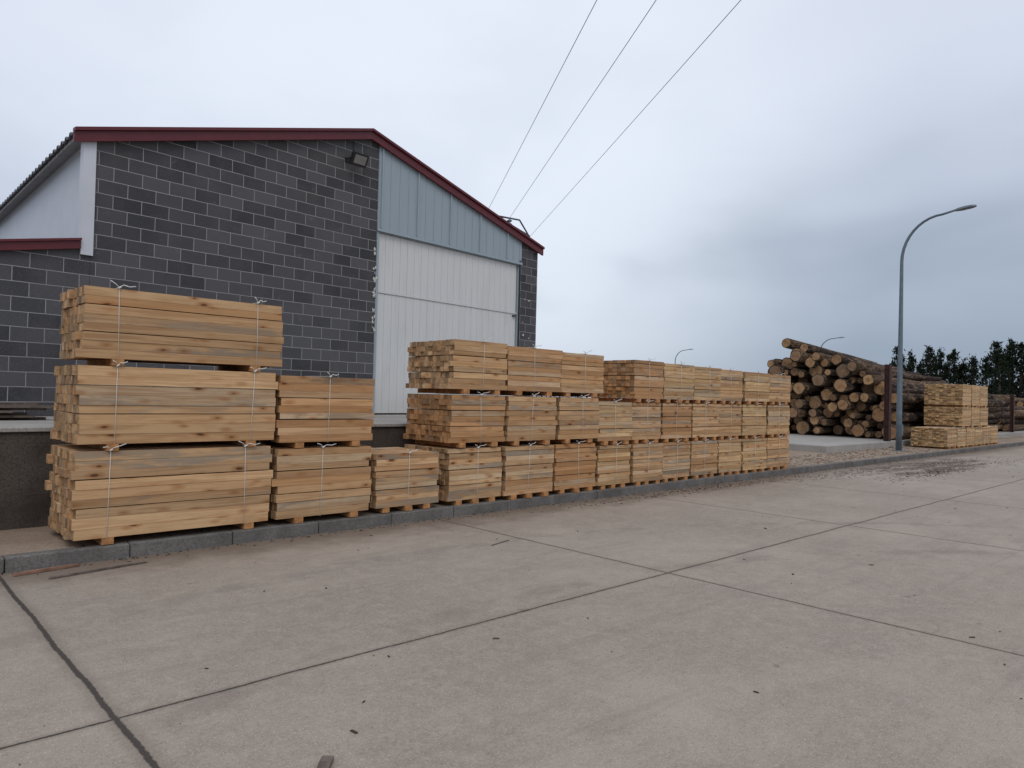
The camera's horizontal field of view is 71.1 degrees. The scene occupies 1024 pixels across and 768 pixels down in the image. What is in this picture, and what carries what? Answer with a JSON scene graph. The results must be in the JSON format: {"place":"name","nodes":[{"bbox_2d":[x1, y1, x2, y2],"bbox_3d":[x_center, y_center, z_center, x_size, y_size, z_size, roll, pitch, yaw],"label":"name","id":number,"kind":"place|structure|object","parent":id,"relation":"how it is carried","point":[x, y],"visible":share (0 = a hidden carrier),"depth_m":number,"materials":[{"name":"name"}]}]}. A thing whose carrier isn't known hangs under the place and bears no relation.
{"place":"outdoors","nodes":[
{"label":"outdoors","id":0,"kind":"place"},
{"bbox_2d":[375,234,509,413],"bbox_3d":[-1.427,-1.288,15.771,0.001,3.900,4.500,1,-1,41],"label":"door backing","id":1,"kind":"object","parent":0,"point":[408,413],"depth_m":14.74,"materials":[{"name":"grey metal"}]},
{"bbox_2d":[0,445,1023,767],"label":"concrete yard","id":2,"kind":"structure","parent":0,"point":[674,629],"depth_m":4.70,"materials":[{"name":"grey concrete"}]},
{"bbox_2d":[12,563,79,575],"bbox_3d":[-3.964,1.582,6.118,0.036,0.024,0.506,1,-1,37],"label":"wood offcut","id":3,"kind":"object","parent":2,"relation":"on","point":[44,569],"visible":1,"depth_m":6.09,"materials":[{"name":"brown wood"}]},
{"bbox_2d":[48,561,146,578],"bbox_3d":[-3.549,1.598,6.181,0.031,0.014,0.802,1,-1,37],"label":"wood lath","id":4,"kind":"object","parent":2,"relation":"on","point":[92,570],"visible":1,"depth_m":6.14,"materials":[{"name":"brown wood"}]},
{"bbox_2d":[317,755,333,767],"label":"wood offcut","id":5,"kind":"object","parent":2,"relation":"on","point":[325,761],"visible":1,"depth_m":3.04,"materials":[{"name":"brown wood"}]},
{"bbox_2d":[1,448,1022,764],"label":"bark debris","id":6,"kind":"object","parent":2,"relation":"on","point":[721,488],"visible":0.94,"depth_m":15.71,"materials":[{"name":"brown wood"}]},
{"bbox_2d":[0,436,1023,556],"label":"sidewalk","id":7,"kind":"structure","parent":0,"point":[24,540],"depth_m":7.49,"materials":[{"name":"concrete"}]},
{"bbox_2d":[45,441,272,544],"bbox_3d":[-3.560,1.025,7.358,1.927,0.929,1.008,2,-1,-44],"label":"lumber bundle","id":8,"kind":"object","parent":7,"relation":"on","point":[101,497],"visible":0.97,"depth_m":6.92,"materials":[{"name":"brown wood"}]},
{"bbox_2d":[50,360,277,450],"bbox_3d":[-3.518,0.214,7.376,1.921,0.833,0.988,2,-1,-43],"label":"lumber bundle","id":9,"kind":"object","parent":8,"relation":"on","point":[96,412],"visible":0.99,"depth_m":6.93,"materials":[{"name":"brown wood"}]},
{"bbox_2d":[59,280,283,371],"bbox_3d":[-3.477,-0.543,7.396,1.952,0.781,0.978,2,-1,-43],"label":"lumber bundle","id":10,"kind":"object","parent":9,"relation":"on","point":[102,326],"visible":1,"depth_m":6.97,"materials":[{"name":"brown wood"}]},
{"bbox_2d":[0,427,421,529],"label":"loading platform","id":11,"kind":"structure","parent":7,"relation":"on","point":[25,497],"depth_m":7.31,"materials":[{"name":"concrete"}]},
{"bbox_2d":[0,414,406,431],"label":"platform slab","id":12,"kind":"structure","parent":11,"relation":"on","point":[380,420],"depth_m":8.35,"materials":[{"name":"concrete"}]},
{"bbox_2d":[0,402,53,419],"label":"old planks","id":13,"kind":"object","parent":12,"relation":"on","point":[6,411],"visible":0.86,"depth_m":8.65,"materials":[{"name":"wood"}]},
{"bbox_2d":[0,148,80,238],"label":"white side cladding","id":14,"kind":"structure","parent":12,"relation":"on","point":[48,207],"depth_m":11.89,"materials":[{"name":"white metal"}]},
{"bbox_2d":[0,249,89,416],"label":"annex block wall","id":15,"kind":"structure","parent":12,"relation":"on","point":[34,284],"depth_m":9.68,"materials":[{"name":"grey concrete"}]},
{"bbox_2d":[86,140,537,398],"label":"block wall","id":16,"kind":"structure","parent":12,"relation":"on","point":[289,227],"depth_m":12.22,"materials":[{"name":"grey concrete"}]},
{"bbox_2d":[0,138,80,221],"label":"roof underside","id":17,"kind":"object","parent":16,"relation":"on","point":[66,152],"visible":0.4,"depth_m":11.97,"materials":[{"name":"grey metal"}]},
{"bbox_2d":[0,132,73,209],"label":"roof sheets","id":18,"kind":"object","parent":17,"relation":"on","point":[40,166],"visible":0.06,"depth_m":11.67,"materials":[{"name":"grey metal"}]},
{"bbox_2d":[0,126,544,255],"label":"red fascia","id":19,"kind":"structure","parent":17,"relation":"attached to","point":[108,134],"depth_m":11.91,"materials":[{"name":"red metal"}]},
{"bbox_2d":[78,142,96,255],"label":"corner trim","id":20,"kind":"structure","parent":16,"relation":"attached to","point":[87,192],"depth_m":10.13,"materials":[{"name":"white metal"}]},
{"bbox_2d":[345,151,368,168],"bbox_3d":[-2.911,-4.351,13.505,0.282,0.524,0.360,1,-1,41],"label":"floodlight","id":21,"kind":"object","parent":16,"relation":"attached to","point":[358,159],"visible":1,"depth_m":13.43,"materials":[{"name":"metal"}]},
{"bbox_2d":[377,145,522,264],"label":"cladding","id":22,"kind":"structure","parent":16,"relation":"attached to","point":[414,204],"depth_m":15.09,"materials":[{"name":"grey metal"}]},
{"bbox_2d":[371,247,529,338],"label":"mortar patches","id":23,"kind":"object","parent":16,"relation":"attached to","point":[373,295],"visible":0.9,"depth_m":13.99,"materials":[{"name":"concrete"}]},
{"bbox_2d":[372,231,520,412],"bbox_3d":[-1.329,-1.137,15.730,0.205,3.600,4.375,1,-1,41],"label":"door frame","id":24,"kind":"object","parent":12,"relation":"on","point":[376,300],"visible":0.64,"depth_m":14.20,"materials":[{"name":"grey metal"}]},
{"bbox_2d":[374,233,516,412],"bbox_3d":[-1.313,-1.152,15.681,0.063,3.570,4.240,1,-1,41],"label":"sliding door","id":25,"kind":"structure","parent":24,"relation":"attached to","point":[426,292],"depth_m":15.13,"materials":[{"name":"white metal"}]},
{"bbox_2d":[512,261,520,346],"bbox_3d":[0.079,-1.128,17.216,0.075,3.700,0.205,1,-1,41],"label":"door hardware","id":26,"kind":"object","parent":25,"relation":"attached to","point":[518,305],"depth_m":17.27,"materials":[{"name":"grey metal"}]},
{"bbox_2d":[256,442,370,523],"bbox_3d":[-2.430,1.097,8.425,1.241,0.877,1.008,2,-1,-43],"label":"lumber bundle","id":27,"kind":"object","parent":7,"relation":"on","point":[315,478],"visible":0.78,"depth_m":8.06,"materials":[{"name":"brown wood"}]},
{"bbox_2d":[244,372,374,447],"bbox_3d":[-2.394,0.285,8.453,1.245,0.852,1.008,2,-1,-43],"label":"lumber bundle","id":28,"kind":"object","parent":27,"relation":"on","point":[331,412],"visible":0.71,"depth_m":8.09,"materials":[{"name":"beige wood"}]},
{"bbox_2d":[368,447,438,512],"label":"lumber bundle","id":29,"kind":"object","parent":7,"relation":"on","point":[404,479],"visible":0.69,"depth_m":8.89,"materials":[{"name":"brown wood"}]},
{"bbox_2d":[404,444,502,504],"bbox_3d":[-0.816,1.206,10.007,1.013,0.798,1.058,2,-1,-43],"label":"lumber bundle","id":30,"kind":"object","parent":7,"relation":"on","point":[471,473],"visible":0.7,"depth_m":9.61,"materials":[{"name":"brown wood"}]},
{"bbox_2d":[403,392,505,447],"bbox_3d":[-0.789,0.470,10.024,1.019,0.752,1.078,2,-1,-43],"label":"lumber bundle","id":31,"kind":"object","parent":30,"relation":"on","point":[457,421],"visible":0.99,"depth_m":9.70,"materials":[{"name":"beige wood"}]},
{"bbox_2d":[405,337,507,394],"bbox_3d":[-0.756,-0.253,10.028,1.016,0.780,1.098,2,-1,-43],"label":"lumber bundle","id":32,"kind":"object","parent":31,"relation":"on","point":[454,366],"visible":0.99,"depth_m":9.68,"materials":[{"name":"brown wood"}]},
{"bbox_2d":[495,442,553,499],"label":"lumber bundle","id":33,"kind":"object","parent":7,"relation":"on","point":[527,470],"visible":0.55,"depth_m":10.28,"materials":[{"name":"brown wood"}]},
{"bbox_2d":[488,392,557,445],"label":"lumber bundle","id":34,"kind":"object","parent":33,"relation":"on","point":[528,419],"visible":0.56,"depth_m":10.33,"materials":[{"name":"brown wood"}]},
{"bbox_2d":[499,344,562,395],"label":"lumber bundle","id":35,"kind":"object","parent":34,"relation":"on","point":[532,371],"visible":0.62,"depth_m":10.38,"materials":[{"name":"beige wood"}]},
{"bbox_2d":[547,441,596,493],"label":"lumber bundle","id":36,"kind":"object","parent":7,"relation":"on","point":[574,465],"visible":0.54,"depth_m":11.02,"materials":[{"name":"beige wood"}]},
{"bbox_2d":[531,394,599,443],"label":"lumber bundle","id":37,"kind":"object","parent":36,"relation":"on","point":[577,422],"visible":0.5,"depth_m":11.03,"materials":[{"name":"brown wood"}]},
{"bbox_2d":[526,350,603,396],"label":"lumber bundle","id":38,"kind":"object","parent":37,"relation":"on","point":[581,373],"visible":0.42,"depth_m":11.16,"materials":[{"name":"brown wood"}]},
{"bbox_2d":[591,443,630,489],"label":"lumber bundle","id":39,"kind":"object","parent":7,"relation":"on","point":[612,469],"visible":0.44,"depth_m":11.66,"materials":[{"name":"yellow wood"}]},
{"bbox_2d":[584,399,632,444],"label":"lumber bundle","id":40,"kind":"object","parent":39,"relation":"on","point":[615,422],"visible":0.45,"depth_m":11.69,"materials":[{"name":"yellow wood"}]},
{"bbox_2d":[625,442,662,485],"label":"lumber bundle","id":41,"kind":"object","parent":7,"relation":"on","point":[645,461],"visible":0.47,"depth_m":12.24,"materials":[{"name":"brown wood"}]},
{"bbox_2d":[598,400,660,443],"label":"lumber bundle","id":42,"kind":"object","parent":41,"relation":"on","point":[646,420],"visible":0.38,"depth_m":12.33,"materials":[{"name":"brown wood"}]},
{"bbox_2d":[591,358,663,402],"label":"lumber bundle","id":43,"kind":"object","parent":42,"relation":"on","point":[630,380],"visible":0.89,"depth_m":12.32,"materials":[{"name":"beige wood"}]},
{"bbox_2d":[658,439,689,481],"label":"lumber bundle","id":44,"kind":"object","parent":7,"relation":"on","point":[676,461],"visible":0.4,"depth_m":12.93,"materials":[{"name":"brown wood"}]},
{"bbox_2d":[643,400,691,441],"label":"lumber bundle","id":45,"kind":"object","parent":44,"relation":"on","point":[675,424],"visible":0.45,"depth_m":12.93,"materials":[{"name":"beige wood"}]},
{"bbox_2d":[659,362,694,402],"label":"lumber bundle","id":46,"kind":"object","parent":45,"relation":"on","point":[678,382],"visible":0.39,"depth_m":12.94,"materials":[{"name":"yellow wood"}]},
{"bbox_2d":[687,439,717,478],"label":"lumber bundle","id":47,"kind":"object","parent":7,"relation":"on","point":[703,459],"visible":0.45,"depth_m":13.57,"materials":[{"name":"brown wood"}]},
{"bbox_2d":[683,402,719,440],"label":"lumber bundle","id":48,"kind":"object","parent":47,"relation":"on","point":[703,422],"visible":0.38,"depth_m":13.58,"materials":[{"name":"brown wood"}]},
{"bbox_2d":[689,365,721,403],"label":"lumber bundle","id":49,"kind":"object","parent":48,"relation":"on","point":[707,384],"visible":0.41,"depth_m":13.61,"materials":[{"name":"yellow wood"}]},
{"bbox_2d":[713,437,741,475],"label":"lumber bundle","id":50,"kind":"object","parent":7,"relation":"on","point":[729,456],"visible":0.35,"depth_m":14.21,"materials":[{"name":"yellow wood"}]},
{"bbox_2d":[691,401,741,439],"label":"lumber bundle","id":51,"kind":"object","parent":50,"relation":"on","point":[730,416],"visible":0.35,"depth_m":14.24,"materials":[{"name":"brown wood"}]},
{"bbox_2d":[716,368,742,403],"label":"lumber bundle","id":52,"kind":"object","parent":51,"relation":"on","point":[731,385],"visible":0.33,"depth_m":14.27,"materials":[{"name":"brown wood"}]},
{"bbox_2d":[738,436,766,472],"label":"lumber bundle","id":53,"kind":"object","parent":7,"relation":"on","point":[754,455],"visible":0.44,"depth_m":14.84,"materials":[{"name":"yellow wood"}]},
{"bbox_2d":[734,403,766,437],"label":"lumber bundle","id":54,"kind":"object","parent":53,"relation":"on","point":[753,423],"visible":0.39,"depth_m":14.89,"materials":[{"name":"yellow wood"}]},
{"bbox_2d":[719,370,769,404],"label":"lumber bundle","id":55,"kind":"object","parent":54,"relation":"on","point":[755,389],"visible":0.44,"depth_m":14.86,"materials":[{"name":"yellow wood"}]},
{"bbox_2d":[763,435,789,470],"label":"lumber bundle","id":56,"kind":"object","parent":7,"relation":"on","point":[777,452],"visible":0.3,"depth_m":15.57,"materials":[{"name":"brown wood"}]},
{"bbox_2d":[743,404,789,436],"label":"lumber bundle","id":57,"kind":"object","parent":56,"relation":"on","point":[777,419],"visible":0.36,"depth_m":15.60,"materials":[{"name":"yellow wood"}]},
{"bbox_2d":[762,373,790,404],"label":"lumber bundle","id":58,"kind":"object","parent":57,"relation":"on","point":[779,388],"visible":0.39,"depth_m":15.64,"materials":[{"name":"brown wood"}]},
{"bbox_2d":[883,364,891,447],"bbox_3d":[13.048,0.757,24.898,0.320,2.880,0.300,2,-1,-43],"label":"steel post","id":59,"kind":"object","parent":7,"relation":"on","point":[887,400],"visible":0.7,"depth_m":24.89,"materials":[{"name":"metal"}]},
{"bbox_2d":[781,430,1023,452],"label":"log yard slab","id":60,"kind":"structure","parent":7,"relation":"on","point":[826,443],"depth_m":24.10,"materials":[{"name":"concrete"}]},
{"bbox_2d":[752,338,945,439],"bbox_3d":[15.078,0.249,30.881,9.742,3.892,6.042,2,-1,-43],"label":"log pile","id":61,"kind":"object","parent":60,"relation":"on","point":[834,392],"visible":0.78,"depth_m":27.62,"materials":[{"name":"brown wood"}]},
{"bbox_2d":[922,380,1008,429],"bbox_3d":[21.353,1.094,37.030,9.908,2.820,5.773,2,-1,-43],"label":"log pile","id":62,"kind":"object","parent":60,"relation":"on","point":[995,415],"visible":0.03,"depth_m":36.72,"materials":[{"name":"brown wood"}]},
{"bbox_2d":[990,394,1023,430],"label":"log pile","id":63,"kind":"object","parent":60,"relation":"on","point":[1019,419],"visible":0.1,"depth_m":39.38,"materials":[{"name":"brown wood"}]},
{"bbox_2d":[993,394,1023,405],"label":"log pile","id":64,"kind":"object","parent":60,"relation":"on","point":[1019,401],"visible":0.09,"depth_m":46.16,"materials":[{"name":"brown wood"}]},
{"bbox_2d":[910,426,956,448],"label":"lumber bundle","id":65,"kind":"object","parent":7,"relation":"on","point":[935,437],"visible":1,"depth_m":24.88,"materials":[{"name":"yellow wood"}]},
{"bbox_2d":[892,205,976,450],"bbox_3d":[13.180,-1.649,22.458,0.400,7.610,2.260,2,-1,-43],"label":"street lamp","id":66,"kind":"object","parent":7,"relation":"on","point":[899,433],"visible":0.99,"depth_m":23.05,"materials":[{"name":"metal"}]},
{"bbox_2d":[921,426,965,447],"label":"lumber bundle","id":67,"kind":"object","parent":7,"relation":"on","point":[961,437],"visible":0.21,"depth_m":25.65,"materials":[{"name":"yellow wood"}]},
{"bbox_2d":[965,426,974,446],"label":"lumber bundle","id":68,"kind":"object","parent":7,"relation":"on","point":[970,436],"visible":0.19,"depth_m":26.35,"materials":[{"name":"yellow wood"}]},
{"bbox_2d":[924,406,970,427],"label":"lumber bundle","id":69,"kind":"object","parent":68,"relation":"on","point":[945,416],"visible":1,"depth_m":26.08,"materials":[{"name":"yellow wood"}]},
{"bbox_2d":[924,383,970,406],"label":"lumber bundle","id":70,"kind":"object","parent":69,"relation":"on","point":[956,395],"visible":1,"depth_m":26.10,"materials":[{"name":"yellow wood"}]},
{"bbox_2d":[974,426,982,445],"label":"lumber bundle","id":71,"kind":"object","parent":7,"relation":"on","point":[978,431],"visible":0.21,"depth_m":27.12,"materials":[{"name":"yellow wood"}]},
{"bbox_2d":[935,406,979,426],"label":"lumber bundle","id":72,"kind":"object","parent":71,"relation":"on","point":[975,416],"visible":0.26,"depth_m":26.78,"materials":[{"name":"yellow wood"}]},
{"bbox_2d":[944,385,979,406],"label":"lumber bundle","id":73,"kind":"object","parent":72,"relation":"on","point":[975,393],"visible":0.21,"depth_m":26.77,"materials":[{"name":"yellow wood"}]},
{"bbox_2d":[983,426,990,444],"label":"lumber bundle","id":74,"kind":"object","parent":7,"relation":"on","point":[986,435],"visible":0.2,"depth_m":27.90,"materials":[{"name":"yellow wood"}]},
{"bbox_2d":[979,408,987,426],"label":"lumber bundle","id":75,"kind":"object","parent":74,"relation":"on","point":[983,417],"visible":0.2,"depth_m":27.62,"materials":[{"name":"yellow wood"}]},
{"bbox_2d":[974,385,987,406],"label":"lumber bundle","id":76,"kind":"object","parent":75,"relation":"on","point":[983,397],"visible":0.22,"depth_m":27.56,"materials":[{"name":"yellow wood"}]},
{"bbox_2d":[988,426,997,443],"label":"lumber bundle","id":77,"kind":"object","parent":7,"relation":"on","point":[994,434],"visible":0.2,"depth_m":28.64,"materials":[{"name":"yellow wood"}]},
{"bbox_2d":[1009,394,1014,431],"bbox_3d":[25.982,1.625,37.247,0.320,2.180,0.300,2,-1,-43],"label":"steel post","id":78,"kind":"object","parent":7,"relation":"on","point":[1012,413],"visible":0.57,"depth_m":37.24,"materials":[{"name":"brown metal"}]},
{"bbox_2d":[0,0,1023,400],"label":"sky","id":79,"kind":"structure","parent":0,"point":[773,190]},
{"bbox_2d":[499,215,529,236],"bbox_3d":[-0.022,-2.305,28.080,0.625,8.790,4.625,1,-1,21],"label":"utility pole","id":80,"kind":"object","parent":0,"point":[510,220],"visible":0.16,"depth_m":28.78,"materials":[{"name":"metal"}]},
{"bbox_2d":[491,0,740,233],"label":"power lines","id":81,"kind":"object","parent":80,"relation":"attached to","point":[595,90],"visible":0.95,"depth_m":15.31,"materials":[{"name":"metal"}]},
{"label":"ground","id":82,"kind":"structure","parent":0,"visible":0},
{"bbox_2d":[0,442,1023,573],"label":"kerb","id":83,"kind":"structure","parent":82,"relation":"on","point":[9,563],"depth_m":8.28,"materials":[{"name":"concrete"}]},
{"bbox_2d":[889,337,1023,397],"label":"distant pine trees","id":84,"kind":"object","parent":82,"relation":"on","point":[1007,363],"visible":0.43,"depth_m":64.83,"materials":[{"name":"green plant"}]}
]}

